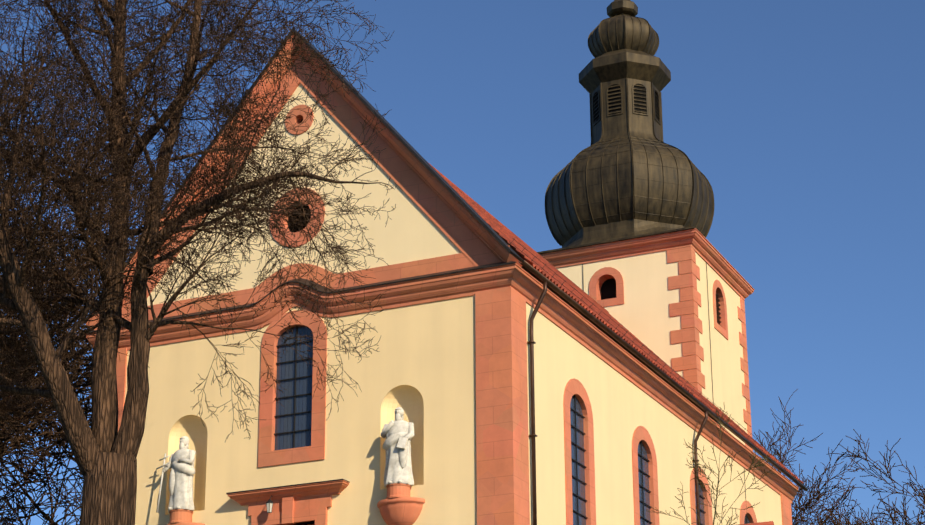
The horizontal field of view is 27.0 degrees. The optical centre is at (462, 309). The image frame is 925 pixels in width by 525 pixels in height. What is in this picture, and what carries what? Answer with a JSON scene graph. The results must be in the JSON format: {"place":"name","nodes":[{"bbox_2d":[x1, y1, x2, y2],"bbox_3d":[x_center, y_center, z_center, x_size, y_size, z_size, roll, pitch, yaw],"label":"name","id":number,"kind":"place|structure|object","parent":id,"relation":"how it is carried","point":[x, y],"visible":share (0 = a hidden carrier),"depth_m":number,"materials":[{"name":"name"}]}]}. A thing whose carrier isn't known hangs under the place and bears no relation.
{"place":"outdoors","nodes":[
{"label":"outdoors","id":0,"kind":"place"},
{"bbox_2d":[125,83,781,524],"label":"church nave walls","id":1,"kind":"structure","parent":0,"point":[419,367],"depth_m":51.58,"materials":[{"name":"beige paint"}]},
{"bbox_2d":[377,483,424,524],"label":"statue console","id":2,"kind":"object","parent":1,"relation":"attached to","point":[403,507],"visible":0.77,"depth_m":48.50,"materials":[{"name":"stone"}]},
{"bbox_2d":[381,407,413,487],"bbox_3d":[-1.624,3.486,49.154,0.867,2.105,0.680,-9,-21,23],"label":"apostle statue","id":3,"kind":"object","parent":2,"relation":"on","point":[398,433],"visible":0.92,"depth_m":48.95,"materials":[{"name":"stone"}]},
{"bbox_2d":[75,260,807,524],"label":"church gutters","id":4,"kind":"object","parent":1,"relation":"attached to","point":[576,305],"visible":0.5,"depth_m":53.54,"materials":[{"name":"brown metal"}]},
{"bbox_2d":[274,326,749,524],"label":"window panes","id":5,"kind":"structure","parent":1,"relation":"in","point":[303,421],"depth_m":51.70,"materials":[{"name":"blue glass"}]},
{"bbox_2d":[274,239,794,524],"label":"window bars","id":6,"kind":"object","parent":1,"relation":"attached to","point":[575,444],"visible":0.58,"depth_m":52.33,"materials":[{"name":"black metal"}]},
{"bbox_2d":[440,174,803,483],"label":"church roof tiles","id":7,"kind":"object","parent":1,"relation":"on","point":[503,233],"visible":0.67,"depth_m":60.87,"materials":[{"name":"red tile"}]},
{"bbox_2d":[0,0,924,524],"label":"sky","id":8,"kind":"structure","parent":0,"point":[804,120],"materials":[{"name":"blue"}]},
{"bbox_2d":[430,164,608,312],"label":"roof edge","id":9,"kind":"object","parent":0,"point":[515,235],"depth_m":67.12,"materials":[{"name":"red tile"}]},
{"bbox_2d":[583,262,746,515],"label":"tower lightning conductor","id":10,"kind":"object","parent":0,"point":[711,360],"visible":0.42,"depth_m":75.09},
{"bbox_2d":[716,293,721,326],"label":"tower sound louvres","id":11,"kind":"object","parent":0,"point":[718,309],"depth_m":77.48,"materials":[{"name":"brown wood"}]},
{"bbox_2d":[739,521,773,524],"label":"outbuilding ridge","id":12,"kind":"structure","parent":0,"point":[766,523],"depth_m":53.00,"materials":[{"name":"orange"}]},
{"bbox_3d":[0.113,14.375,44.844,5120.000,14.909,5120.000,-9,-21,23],"label":"ground","id":13,"kind":"structure","parent":0,"visible":0},
{"bbox_2d":[0,214,102,524],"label":"tree","id":14,"kind":"object","parent":13,"relation":"on","point":[22,507],"visible":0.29,"depth_m":64.83,"materials":[{"name":"brown plant"}]},
{"bbox_2d":[0,1,134,502],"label":"tree","id":15,"kind":"object","parent":13,"relation":"on","point":[25,420],"visible":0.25,"depth_m":59.20,"materials":[{"name":"brown plant"}]},
{"bbox_2d":[0,151,134,455],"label":"tree","id":16,"kind":"object","parent":13,"relation":"on","point":[46,400],"visible":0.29,"depth_m":52.17,"materials":[{"name":"brown plant"}]},
{"bbox_2d":[0,48,169,524],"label":"tree","id":17,"kind":"object","parent":13,"relation":"on","point":[61,502],"visible":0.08,"depth_m":68.42,"materials":[{"name":"brown plant"}]},
{"bbox_2d":[0,79,234,524],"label":"tree","id":18,"kind":"object","parent":13,"relation":"on","point":[43,513],"visible":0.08,"depth_m":66.80,"materials":[{"name":"brown plant"}]},
{"bbox_2d":[0,0,395,524],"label":"bare tree","id":19,"kind":"object","parent":13,"relation":"on","point":[104,450],"visible":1,"depth_m":39.98,"materials":[{"name":"brown plant"}]},
{"bbox_2d":[85,32,798,524],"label":"stone trim","id":20,"kind":"structure","parent":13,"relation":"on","point":[505,294],"depth_m":51.24,"materials":[{"name":"stone"}]},
{"bbox_2d":[166,509,204,524],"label":"statue console","id":21,"kind":"object","parent":20,"relation":"attached to","point":[182,516],"visible":0.98,"depth_m":51.11,"materials":[{"name":"stone"}]},
{"bbox_2d":[156,436,195,512],"bbox_3d":[-7.672,4.435,51.805,1.166,2.105,0.688,-9,-21,23],"label":"apostle statue","id":22,"kind":"object","parent":21,"relation":"on","point":[180,463],"visible":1,"depth_m":51.51,"materials":[{"name":"stone"}]},
{"bbox_2d":[266,496,272,512],"bbox_3d":[-4.978,5.092,50.267,0.220,0.472,0.398,-9,-21,23],"label":"lantern frame","id":23,"kind":"object","parent":20,"relation":"attached to","point":[269,501],"visible":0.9,"depth_m":50.11,"materials":[{"name":"black metal"}]},
{"bbox_2d":[267,503,272,512],"bbox_3d":[-5.021,5.175,50.138,0.190,0.230,0.165,-9,-21,23],"label":"lantern glass","id":24,"kind":"object","parent":23,"relation":"in","point":[268,507],"visible":0.68,"depth_m":50.09,"materials":[{"name":"white glass"}]},
{"bbox_2d":[84,28,523,493],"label":"church lead covers","id":25,"kind":"object","parent":20,"relation":"on","point":[444,182],"visible":0.27,"depth_m":51.28,"materials":[{"name":"metal"}]},
{"bbox_2d":[556,250,747,444],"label":"tower shaft","id":26,"kind":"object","parent":13,"relation":"on","point":[641,314],"visible":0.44,"depth_m":75.18,"materials":[{"name":"beige paint"}]},
{"bbox_2d":[537,0,713,253],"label":"onion dome","id":27,"kind":"structure","parent":26,"relation":"on","point":[627,174],"depth_m":78.35,"materials":[{"name":"grey metal"}]},
{"bbox_2d":[593,84,658,122],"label":"louver slats","id":28,"kind":"object","parent":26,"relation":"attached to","point":[595,101],"visible":0.44,"depth_m":80.51,"materials":[{"name":"black wood"}]},
{"bbox_2d":[592,82,660,125],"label":"louvered openings","id":29,"kind":"object","parent":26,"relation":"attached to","point":[621,103],"visible":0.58,"depth_m":80.49,"materials":[{"name":"grey metal"}]},
{"bbox_2d":[540,228,754,450],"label":"tower trim","id":30,"kind":"structure","parent":26,"relation":"attached to","point":[682,246],"depth_m":75.29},
{"bbox_2d":[646,406,778,524],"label":"sapling","id":31,"kind":"object","parent":13,"relation":"on","point":[713,472],"visible":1,"depth_m":50.78,"materials":[{"name":"brown plant"}]},
{"bbox_2d":[754,392,889,524],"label":"tree","id":32,"kind":"object","parent":13,"relation":"on","point":[775,452],"visible":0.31,"depth_m":118.47,"materials":[{"name":"black plant"}]},
{"bbox_2d":[791,479,855,524],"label":"tree","id":33,"kind":"object","parent":13,"relation":"on","point":[822,522],"visible":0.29,"depth_m":107.76,"materials":[{"name":"black plant"}]},
{"bbox_2d":[783,440,893,524],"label":"tree","id":34,"kind":"object","parent":13,"relation":"on","point":[801,491],"visible":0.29,"depth_m":112.60,"materials":[{"name":"black plant"}]},
{"bbox_2d":[797,481,924,524],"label":"tree","id":35,"kind":"object","parent":13,"relation":"on","point":[878,511],"visible":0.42,"depth_m":120.74,"materials":[{"name":"black plant"}]},
{"bbox_2d":[809,429,924,524],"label":"tree","id":36,"kind":"object","parent":13,"relation":"on","point":[894,486],"visible":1,"depth_m":104.14,"materials":[{"name":"black plant"}]},
{"bbox_2d":[819,482,924,524],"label":"tree","id":37,"kind":"object","parent":13,"relation":"on","point":[904,499],"visible":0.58,"depth_m":105.81,"materials":[{"name":"black plant"}]},
{"bbox_2d":[853,507,896,524],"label":"tree","id":38,"kind":"object","parent":13,"relation":"on","point":[872,521],"visible":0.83,"depth_m":110.09,"materials":[{"name":"brown plant"}]},
{"bbox_2d":[840,486,924,524],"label":"tree","id":39,"kind":"object","parent":13,"relation":"on","point":[858,512],"visible":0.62,"depth_m":113.18,"materials":[{"name":"black plant"}]}
]}

